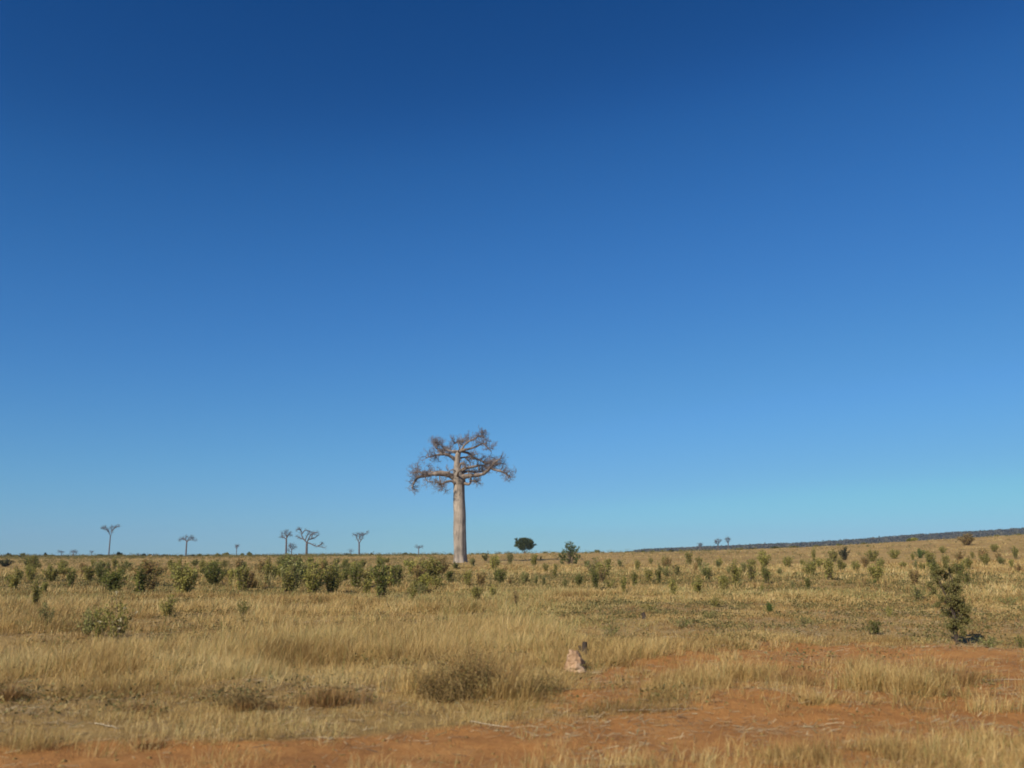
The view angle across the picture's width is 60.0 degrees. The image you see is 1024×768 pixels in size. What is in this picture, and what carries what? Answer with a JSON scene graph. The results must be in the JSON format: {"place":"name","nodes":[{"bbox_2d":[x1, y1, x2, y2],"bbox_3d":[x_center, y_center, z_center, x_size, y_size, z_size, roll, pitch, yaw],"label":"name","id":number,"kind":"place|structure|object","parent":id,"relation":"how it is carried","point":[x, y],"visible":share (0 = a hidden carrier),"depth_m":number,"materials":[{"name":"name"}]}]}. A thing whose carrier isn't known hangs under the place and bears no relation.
{"place":"outdoors","nodes":[
{"label":"outdoors","id":0,"kind":"place"},
{"bbox_2d":[0,535,1023,767],"bbox_3d":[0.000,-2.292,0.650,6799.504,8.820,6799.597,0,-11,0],"label":"ground","id":1,"kind":"structure","parent":0,"point":[486,743],"depth_m":10.83,"materials":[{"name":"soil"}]},
{"bbox_2d":[5,565,22,589],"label":"shrub","id":2,"kind":"object","parent":1,"relation":"on","point":[14,580],"visible":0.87,"depth_m":48.40,"materials":[{"name":"green plant"}]},
{"bbox_2d":[0,675,37,701],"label":"grass clump","id":3,"kind":"object","parent":1,"relation":"on","point":[8,693],"visible":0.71,"depth_m":11.93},
{"bbox_2d":[25,566,36,581],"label":"shrub","id":4,"kind":"object","parent":1,"relation":"on","point":[33,571],"visible":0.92,"depth_m":66.67,"materials":[{"name":"green plant"}]},
{"bbox_2d":[31,574,43,606],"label":"shrub","id":5,"kind":"object","parent":1,"relation":"on","point":[35,594],"visible":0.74,"depth_m":31.08,"materials":[{"name":"green plant"}]},
{"bbox_2d":[37,601,56,626],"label":"shrub","id":6,"kind":"object","parent":1,"relation":"on","point":[46,612],"visible":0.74,"depth_m":22.93,"materials":[{"name":"green plant"}]},
{"bbox_2d":[39,564,62,582],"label":"shrub","id":7,"kind":"object","parent":1,"relation":"on","point":[52,575],"visible":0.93,"depth_m":62.34,"materials":[{"name":"green plant"}]},
{"bbox_2d":[66,567,77,587],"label":"shrub","id":8,"kind":"object","parent":1,"relation":"on","point":[71,575],"visible":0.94,"depth_m":54.41,"materials":[{"name":"green plant"}]},
{"bbox_2d":[73,606,100,635],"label":"shrub","id":9,"kind":"object","parent":1,"relation":"on","point":[89,622],"visible":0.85,"depth_m":20.94,"materials":[{"name":"green plant"}]},
{"bbox_2d":[81,565,97,581],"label":"shrub","id":10,"kind":"object","parent":1,"relation":"on","point":[88,573],"visible":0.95,"depth_m":65.73,"materials":[{"name":"green plant"}]},
{"bbox_2d":[93,603,111,637],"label":"shrub","id":11,"kind":"object","parent":1,"relation":"on","point":[98,631],"visible":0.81,"depth_m":20.81,"materials":[{"name":"green plant"}]},
{"bbox_2d":[100,564,126,591],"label":"shrub","id":12,"kind":"object","parent":1,"relation":"on","point":[114,578],"visible":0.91,"depth_m":45.45,"materials":[{"name":"green plant"}]},
{"bbox_2d":[104,597,133,639],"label":"shrub","id":13,"kind":"object","parent":1,"relation":"on","point":[115,629],"visible":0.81,"depth_m":20.16,"materials":[{"name":"green plant"}]},
{"bbox_2d":[109,695,165,716],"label":"grass clump","id":14,"kind":"object","parent":1,"relation":"on","point":[134,706],"visible":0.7,"depth_m":10.75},
{"bbox_2d":[132,562,154,593],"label":"shrub","id":15,"kind":"object","parent":1,"relation":"on","point":[139,578],"visible":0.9,"depth_m":43.55,"materials":[{"name":"green plant"}]},
{"bbox_2d":[131,555,164,583],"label":"shrub","id":16,"kind":"object","parent":1,"relation":"on","point":[148,567],"visible":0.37,"depth_m":55.35,"materials":[{"name":"green plant"}]},
{"bbox_2d":[127,737,172,750],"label":"grass clump","id":17,"kind":"object","parent":1,"relation":"on","point":[148,745],"visible":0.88,"depth_m":9.20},
{"bbox_2d":[144,573,158,590],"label":"shrub","id":18,"kind":"object","parent":1,"relation":"on","point":[151,585],"visible":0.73,"depth_m":46.02,"materials":[{"name":"green plant"}]},
{"bbox_2d":[159,594,177,615],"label":"shrub","id":19,"kind":"object","parent":1,"relation":"on","point":[168,608],"visible":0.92,"depth_m":28.19,"materials":[{"name":"green plant"}]},
{"bbox_2d":[167,558,189,572],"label":"shrub","id":20,"kind":"object","parent":1,"relation":"on","point":[174,565],"visible":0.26,"depth_m":74.03,"materials":[{"name":"green plant"}]},
{"bbox_2d":[169,561,202,592],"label":"shrub","id":21,"kind":"object","parent":1,"relation":"on","point":[182,584],"visible":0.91,"depth_m":41.67,"materials":[{"name":"green plant"}]},
{"bbox_2d":[200,562,227,584],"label":"shrub","id":22,"kind":"object","parent":1,"relation":"on","point":[210,575],"visible":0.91,"depth_m":57.91,"materials":[{"name":"green plant"}]},
{"bbox_2d":[233,562,249,590],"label":"shrub","id":23,"kind":"object","parent":1,"relation":"on","point":[241,581],"visible":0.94,"depth_m":47.02,"materials":[{"name":"green plant"}]},
{"bbox_2d":[238,598,249,616],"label":"shrub","id":24,"kind":"object","parent":1,"relation":"on","point":[243,609],"visible":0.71,"depth_m":28.22,"materials":[{"name":"green plant"}]},
{"bbox_2d":[206,681,290,711],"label":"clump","id":25,"kind":"object","parent":1,"relation":"on","point":[247,698],"visible":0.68,"depth_m":11.01,"materials":[{"name":"brown plant"}]},
{"bbox_2d":[243,568,256,589],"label":"shrub","id":26,"kind":"object","parent":1,"relation":"on","point":[251,575],"visible":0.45,"depth_m":51.12,"materials":[{"name":"green plant"}]},
{"bbox_2d":[231,562,276,587],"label":"grass clump","id":27,"kind":"object","parent":1,"relation":"on","point":[256,582],"visible":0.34,"depth_m":53.44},
{"bbox_2d":[225,693,289,712],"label":"grass clump","id":28,"kind":"object","parent":1,"relation":"on","point":[248,705],"visible":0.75,"depth_m":10.89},
{"bbox_2d":[253,559,272,577],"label":"shrub","id":29,"kind":"object","parent":1,"relation":"on","point":[259,568],"visible":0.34,"depth_m":71.42,"materials":[{"name":"green plant"}]},
{"bbox_2d":[261,555,274,584],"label":"shrub","id":30,"kind":"object","parent":1,"relation":"on","point":[268,565],"visible":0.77,"depth_m":56.78,"materials":[{"name":"green plant"}]},
{"bbox_2d":[280,564,295,592],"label":"shrub","id":31,"kind":"object","parent":1,"relation":"on","point":[288,584],"visible":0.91,"depth_m":44.23,"materials":[{"name":"green plant"}]},
{"bbox_2d":[275,553,300,566],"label":"shrub","id":32,"kind":"object","parent":1,"relation":"on","point":[279,560],"visible":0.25,"depth_m":97.64,"materials":[{"name":"green plant"}]},
{"bbox_2d":[278,556,308,589],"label":"shrub","id":33,"kind":"object","parent":1,"relation":"on","point":[297,570],"visible":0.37,"depth_m":47.79,"materials":[{"name":"green plant"}]},
{"bbox_2d":[295,526,324,554],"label":"baobab tree","id":34,"kind":"object","parent":1,"relation":"on","point":[307,542],"visible":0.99,"depth_m":576.54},
{"bbox_2d":[300,556,327,592],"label":"shrub","id":35,"kind":"object","parent":1,"relation":"on","point":[311,577],"visible":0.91,"depth_m":44.63,"materials":[{"name":"green plant"}]},
{"bbox_2d":[1,551,632,556],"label":"distant scrub","id":36,"kind":"object","parent":1,"relation":"on","point":[272,554],"visible":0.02,"depth_m":365.64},
{"bbox_2d":[321,559,345,592],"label":"shrub","id":37,"kind":"object","parent":1,"relation":"on","point":[330,579],"visible":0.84,"depth_m":45.37,"materials":[{"name":"green plant"}]},
{"bbox_2d":[291,670,380,708],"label":"grass clump","id":38,"kind":"object","parent":1,"relation":"on","point":[329,698],"visible":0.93,"depth_m":11.31,"materials":[{"name":"plant"}]},
{"bbox_2d":[346,561,362,586],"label":"shrub","id":39,"kind":"object","parent":1,"relation":"on","point":[351,572],"visible":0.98,"depth_m":54.94,"materials":[{"name":"green plant"}]},
{"bbox_2d":[362,578,372,593],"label":"shrub","id":40,"kind":"object","parent":1,"relation":"on","point":[367,586],"visible":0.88,"depth_m":45.82,"materials":[{"name":"green plant"}]},
{"bbox_2d":[370,558,390,598],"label":"shrub","id":41,"kind":"object","parent":1,"relation":"on","point":[381,583],"visible":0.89,"depth_m":39.52,"materials":[{"name":"green plant"}]},
{"bbox_2d":[390,562,402,587],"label":"shrub","id":42,"kind":"object","parent":1,"relation":"on","point":[397,571],"visible":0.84,"depth_m":50.48,"materials":[{"name":"green plant"}]},
{"bbox_2d":[406,578,416,598],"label":"shrub","id":43,"kind":"object","parent":1,"relation":"on","point":[414,589],"visible":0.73,"depth_m":36.60,"materials":[{"name":"green plant"}]},
{"bbox_2d":[404,557,419,574],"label":"shrub","id":44,"kind":"object","parent":1,"relation":"on","point":[408,564],"visible":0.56,"depth_m":83.84,"materials":[{"name":"green plant"}]},
{"bbox_2d":[411,559,426,582],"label":"shrub","id":45,"kind":"object","parent":1,"relation":"on","point":[418,572],"visible":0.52,"depth_m":56.66,"materials":[{"name":"green plant"}]},
{"bbox_2d":[417,572,431,592],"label":"shrub","id":46,"kind":"object","parent":1,"relation":"on","point":[421,580],"visible":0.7,"depth_m":46.68,"materials":[{"name":"green plant"}]},
{"bbox_2d":[419,556,444,582],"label":"shrub","id":47,"kind":"object","parent":1,"relation":"on","point":[431,571],"visible":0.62,"depth_m":62.61,"materials":[{"name":"green plant"}]},
{"bbox_2d":[373,631,491,694],"bbox_3d":[-1.137,3.883,12.352,1.816,0.884,1.221,0,-11,0],"label":"grass clump","id":48,"kind":"object","parent":1,"relation":"on","point":[408,676],"visible":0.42,"depth_m":12.27,"materials":[{"name":"plant"}]},
{"bbox_2d":[410,664,468,703],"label":"thicket","id":49,"kind":"object","parent":1,"relation":"on","point":[435,689],"visible":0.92,"depth_m":11.77,"materials":[{"name":"brown plant"}]},
{"bbox_2d":[434,555,453,573],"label":"shrub","id":50,"kind":"object","parent":1,"relation":"on","point":[443,561],"visible":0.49,"depth_m":89.91,"materials":[{"name":"green plant"}]},
{"bbox_2d":[406,427,516,562],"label":"baobab tree","id":51,"kind":"object","parent":1,"relation":"on","point":[457,476],"visible":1,"depth_m":168.00,"materials":[{"name":"grey plant"}]},
{"bbox_2d":[401,642,523,703],"bbox_3d":[-0.664,3.966,12.089,1.664,0.875,1.230,0,-11,0],"label":"thicket","id":52,"kind":"object","parent":1,"relation":"on","point":[475,678],"visible":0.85,"depth_m":12.05,"materials":[{"name":"brown plant"}]},
{"bbox_2d":[470,584,485,600],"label":"shrub","id":53,"kind":"object","parent":1,"relation":"on","point":[475,591],"visible":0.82,"depth_m":37.21,"materials":[{"name":"green plant"}]},
{"bbox_2d":[475,572,486,584],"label":"shrub","id":54,"kind":"object","parent":1,"relation":"on","point":[480,577],"visible":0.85,"depth_m":53.77,"materials":[{"name":"green plant"}]},
{"bbox_2d":[433,636,539,696],"bbox_3d":[-0.459,3.931,12.439,2.009,1.141,1.544,0,-11,0],"label":"grass clump","id":55,"kind":"object","parent":1,"relation":"on","point":[493,674],"visible":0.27,"depth_m":12.38,"materials":[{"name":"plant"}]},
{"bbox_2d":[489,554,500,569],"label":"shrub","id":56,"kind":"object","parent":1,"relation":"on","point":[493,561],"visible":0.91,"depth_m":103.32,"materials":[{"name":"green plant"}]},
{"bbox_2d":[495,569,506,583],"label":"shrub","id":57,"kind":"object","parent":1,"relation":"on","point":[500,578],"visible":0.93,"depth_m":60.92,"materials":[{"name":"green plant"}]},
{"bbox_2d":[466,654,550,700],"bbox_3d":[0.055,3.976,11.941,1.402,0.649,1.124,0,-11,0],"label":"grass clump","id":58,"kind":"object","parent":1,"relation":"on","point":[511,687],"visible":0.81,"depth_m":11.90,"materials":[{"name":"plant"}]},
{"bbox_2d":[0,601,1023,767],"bbox_3d":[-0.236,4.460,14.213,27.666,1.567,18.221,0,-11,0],"label":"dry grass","id":59,"kind":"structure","parent":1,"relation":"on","point":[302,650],"depth_m":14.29,"materials":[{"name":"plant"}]},
{"bbox_2d":[0,581,1023,657],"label":"dry grass","id":60,"kind":"structure","parent":1,"relation":"on","point":[64,606],"depth_m":30.98,"materials":[{"name":"plant"}]},
{"bbox_2d":[0,570,1023,730],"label":"herbs","id":61,"kind":"object","parent":1,"relation":"on","point":[727,626],"visible":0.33,"depth_m":29.50,"materials":[{"name":"plant"}]},
{"bbox_2d":[0,558,1023,597],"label":"dry grass","id":62,"kind":"structure","parent":1,"relation":"on","point":[995,568],"depth_m":78.24,"materials":[{"name":"plant"}]},
{"bbox_2d":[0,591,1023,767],"bbox_3d":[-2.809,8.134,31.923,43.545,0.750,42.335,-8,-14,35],"label":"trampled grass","id":63,"kind":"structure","parent":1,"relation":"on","point":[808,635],"depth_m":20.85,"materials":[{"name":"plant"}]},
{"bbox_2d":[0,532,1023,594],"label":"scrub","id":64,"kind":"object","parent":1,"relation":"on","point":[305,555],"visible":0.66,"depth_m":178.74,"materials":[{"name":"green plant"}]},
{"bbox_2d":[0,534,1023,569],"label":"dry grass","id":65,"kind":"structure","parent":1,"relation":"on","point":[603,555],"depth_m":197.17,"materials":[{"name":"plant"}]},
{"bbox_2d":[0,616,1023,767],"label":"pebbles","id":66,"kind":"object","parent":1,"relation":"on","point":[404,766],"visible":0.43,"depth_m":10.43,"materials":[{"name":"stone"}]},
{"bbox_2d":[514,537,536,552],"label":"round tree","id":67,"kind":"object","parent":1,"relation":"on","point":[524,543],"visible":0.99,"depth_m":323.79,"materials":[{"name":"green plant"}]},
{"bbox_2d":[511,651,570,694],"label":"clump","id":68,"kind":"object","parent":1,"relation":"on","point":[546,685],"visible":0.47,"depth_m":12.27,"materials":[{"name":"brown plant"}]},
{"bbox_2d":[558,541,580,564],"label":"leafy bush","id":69,"kind":"object","parent":1,"relation":"on","point":[572,549],"visible":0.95,"depth_m":131.88,"materials":[{"name":"green plant"}]},
{"bbox_2d":[562,649,586,672],"bbox_3d":[1.103,4.876,15.616,0.487,0.392,0.511,0,-11,0],"label":"termite mound","id":70,"kind":"object","parent":1,"relation":"on","point":[577,661],"visible":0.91,"depth_m":15.52,"materials":[{"name":"soil"}]},
{"bbox_2d":[584,556,603,573],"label":"shrub","id":71,"kind":"object","parent":1,"relation":"on","point":[590,565],"visible":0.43,"depth_m":79.63,"materials":[{"name":"green plant"}]},
{"bbox_2d":[590,570,599,588],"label":"shrub","id":72,"kind":"object","parent":1,"relation":"on","point":[595,579],"visible":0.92,"depth_m":48.26,"materials":[{"name":"green plant"}]},
{"bbox_2d":[585,560,613,581],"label":"shrub","id":73,"kind":"object","parent":1,"relation":"on","point":[601,565],"visible":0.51,"depth_m":65.49,"materials":[{"name":"green plant"}]},
{"bbox_2d":[593,697,697,716],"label":"grass clump","id":74,"kind":"object","parent":1,"relation":"on","point":[657,706],"visible":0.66,"depth_m":11.14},
{"bbox_2d":[667,577,677,594],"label":"shrub","id":75,"kind":"object","parent":1,"relation":"on","point":[673,589],"visible":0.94,"depth_m":41.76,"materials":[{"name":"green plant"}]},
{"bbox_2d":[668,616,692,627],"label":"shrub","id":76,"kind":"object","parent":1,"relation":"on","point":[683,622],"visible":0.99,"depth_m":23.40,"materials":[{"name":"green plant"}]},
{"bbox_2d":[691,575,702,593],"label":"shrub","id":77,"kind":"object","parent":1,"relation":"on","point":[697,585],"visible":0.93,"depth_m":44.16,"materials":[{"name":"green plant"}]},
{"bbox_2d":[683,668,755,687],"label":"grass clump","id":78,"kind":"object","parent":1,"relation":"on","point":[716,679],"visible":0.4,"depth_m":13.28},
{"bbox_2d":[717,572,730,590],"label":"shrub","id":79,"kind":"object","parent":1,"relation":"on","point":[725,581],"visible":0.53,"depth_m":48.39,"materials":[{"name":"green plant"}]},
{"bbox_2d":[729,558,742,584],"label":"shrub","id":80,"kind":"object","parent":1,"relation":"on","point":[734,573],"visible":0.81,"depth_m":55.98,"materials":[{"name":"green plant"}]},
{"bbox_2d":[691,645,791,682],"bbox_3d":[3.728,4.551,14.306,1.661,0.822,1.354,7,-13,-30],"label":"grass clump","id":81,"kind":"object","parent":1,"relation":"on","point":[739,670],"visible":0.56,"depth_m":14.15,"materials":[{"name":"plant"}]},
{"bbox_2d":[743,559,757,579],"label":"shrub","id":82,"kind":"object","parent":1,"relation":"on","point":[750,573],"visible":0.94,"depth_m":65.23,"materials":[{"name":"green plant"}]},
{"bbox_2d":[754,549,771,566],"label":"shrub","id":83,"kind":"object","parent":1,"relation":"on","point":[763,562],"visible":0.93,"depth_m":112.69,"materials":[{"name":"green plant"}]},
{"bbox_2d":[760,566,771,583],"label":"shrub","id":84,"kind":"object","parent":1,"relation":"on","point":[765,574],"visible":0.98,"depth_m":59.18,"materials":[{"name":"green plant"}]},
{"bbox_2d":[751,664,830,685],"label":"grass clump","id":85,"kind":"object","parent":1,"relation":"on","point":[792,677],"visible":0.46,"depth_m":13.54,"materials":[{"name":"plant"}]},
{"bbox_2d":[802,560,817,574],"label":"shrub","id":86,"kind":"object","parent":1,"relation":"on","point":[809,568],"visible":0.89,"depth_m":77.58,"materials":[{"name":"green plant"}]},
{"bbox_2d":[791,685,850,705],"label":"grass clump","id":87,"kind":"object","parent":1,"relation":"on","point":[818,698],"visible":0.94,"depth_m":11.52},
{"bbox_2d":[818,556,834,579],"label":"shrub","id":88,"kind":"object","parent":1,"relation":"on","point":[828,566],"visible":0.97,"depth_m":65.31,"materials":[{"name":"green plant"}]},
{"bbox_2d":[863,549,878,561],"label":"shrub","id":89,"kind":"object","parent":1,"relation":"on","point":[871,556],"visible":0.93,"depth_m":129.85,"materials":[{"name":"green plant"}]},
{"bbox_2d":[863,619,884,634],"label":"shrub","id":90,"kind":"object","parent":1,"relation":"on","point":[874,627],"visible":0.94,"depth_m":21.25,"materials":[{"name":"green plant"}]},
{"bbox_2d":[825,643,926,691],"bbox_3d":[5.451,4.223,13.383,1.681,0.833,1.419,2,-11,-9],"label":"grass clump","id":91,"kind":"object","parent":1,"relation":"on","point":[868,677],"visible":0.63,"depth_m":13.23,"materials":[{"name":"plant"}]},
{"bbox_2d":[867,561,884,581],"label":"shrub","id":92,"kind":"object","parent":1,"relation":"on","point":[873,571],"visible":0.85,"depth_m":59.29,"materials":[{"name":"green plant"}]},
{"bbox_2d":[909,569,919,584],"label":"shrub","id":93,"kind":"object","parent":1,"relation":"on","point":[913,577],"visible":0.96,"depth_m":56.39,"materials":[{"name":"green plant"}]},
{"bbox_2d":[910,583,925,599],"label":"shrub","id":94,"kind":"object","parent":1,"relation":"on","point":[918,595],"visible":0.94,"depth_m":39.12,"materials":[{"name":"green plant"}]},
{"bbox_2d":[875,652,983,698],"bbox_3d":[6.007,4.182,12.776,1.610,0.779,1.583,-10,-15,41],"label":"grass clump","id":95,"kind":"object","parent":1,"relation":"on","point":[913,682],"visible":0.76,"depth_m":12.69,"materials":[{"name":"plant"}]},
{"bbox_2d":[922,550,936,566],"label":"shrub","id":96,"kind":"object","parent":1,"relation":"on","point":[927,554],"visible":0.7,"depth_m":94.78,"materials":[{"name":"green plant"}]},
{"bbox_2d":[926,560,940,579],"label":"shrub","id":97,"kind":"object","parent":1,"relation":"on","point":[933,565],"visible":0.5,"depth_m":64.62,"materials":[{"name":"green plant"}]},
{"bbox_2d":[924,559,972,643],"bbox_3d":[9.679,4.847,19.595,1.008,1.918,0.648,0,-11,0],"label":"tree","id":98,"kind":"object","parent":1,"relation":"on","point":[954,626],"visible":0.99,"depth_m":19.57,"materials":[{"name":"green plant"}]},
{"bbox_2d":[893,653,1006,686],"bbox_3d":[6.996,4.656,14.018,2.029,0.895,1.414,0,-11,0],"label":"grass clump","id":99,"kind":"object","parent":1,"relation":"on","point":[969,680],"visible":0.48,"depth_m":13.98,"materials":[{"name":"plant"}]},
{"bbox_2d":[956,532,975,544],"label":"shrub","id":100,"kind":"object","parent":1,"relation":"on","point":[966,539],"visible":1,"depth_m":183.63,"materials":[{"name":"brown plant"}]},
{"bbox_2d":[958,567,974,584],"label":"shrub","id":101,"kind":"object","parent":1,"relation":"on","point":[966,575],"visible":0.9,"depth_m":54.09,"materials":[{"name":"green plant"}]},
{"bbox_2d":[970,636,1007,647],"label":"shrub","id":102,"kind":"object","parent":1,"relation":"on","point":[989,643],"visible":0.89,"depth_m":18.62,"materials":[{"name":"green plant"}]},
{"bbox_2d":[961,690,1023,715],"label":"grass clump","id":103,"kind":"object","parent":1,"relation":"on","point":[979,706],"visible":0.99,"depth_m":11.45,"materials":[{"name":"plant"}]},
{"bbox_2d":[0,0,1023,556],"label":"sky","id":104,"kind":"structure","parent":0,"point":[699,271],"materials":[{"name":"blue"}]},
{"bbox_2d":[490,705,1023,767],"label":"roadside grass","id":105,"kind":"structure","parent":0,"point":[930,751],"depth_m":8.47,"materials":[{"name":"plant"}]},
{"bbox_2d":[750,533,1011,547],"bbox_3d":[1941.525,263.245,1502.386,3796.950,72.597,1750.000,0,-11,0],"label":"hills","id":106,"kind":"structure","parent":0,"point":[907,538],"depth_m":1257.90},
{"bbox_2d":[630,527,1023,551],"bbox_3d":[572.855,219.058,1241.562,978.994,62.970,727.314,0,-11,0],"label":"ridge woodland","id":107,"kind":"object","parent":106,"relation":"on","point":[931,536],"visible":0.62,"depth_m":1273.04,"materials":[{"name":"plant"}]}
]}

